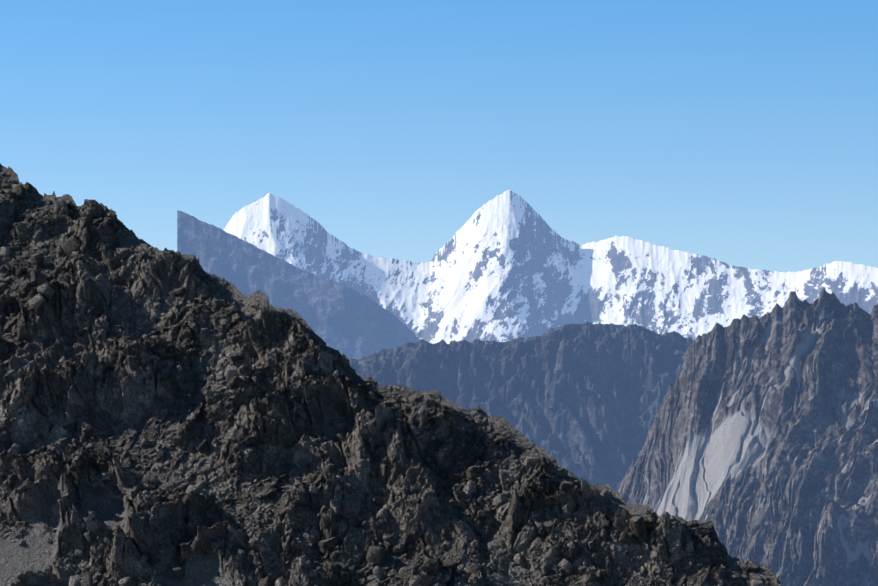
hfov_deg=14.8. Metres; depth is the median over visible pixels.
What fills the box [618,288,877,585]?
ridge terrain
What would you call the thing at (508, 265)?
snowy mountain range
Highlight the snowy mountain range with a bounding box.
[224,189,877,343]
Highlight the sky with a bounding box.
[0,0,877,271]
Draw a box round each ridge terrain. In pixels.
[0,164,781,585]
[177,210,419,359]
[349,322,692,491]
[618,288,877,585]
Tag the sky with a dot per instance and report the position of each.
(741, 133)
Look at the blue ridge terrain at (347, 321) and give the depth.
14894.94 m
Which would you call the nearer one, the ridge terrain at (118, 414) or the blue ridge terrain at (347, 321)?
the ridge terrain at (118, 414)
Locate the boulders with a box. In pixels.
[0,172,779,585]
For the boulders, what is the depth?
215.88 m

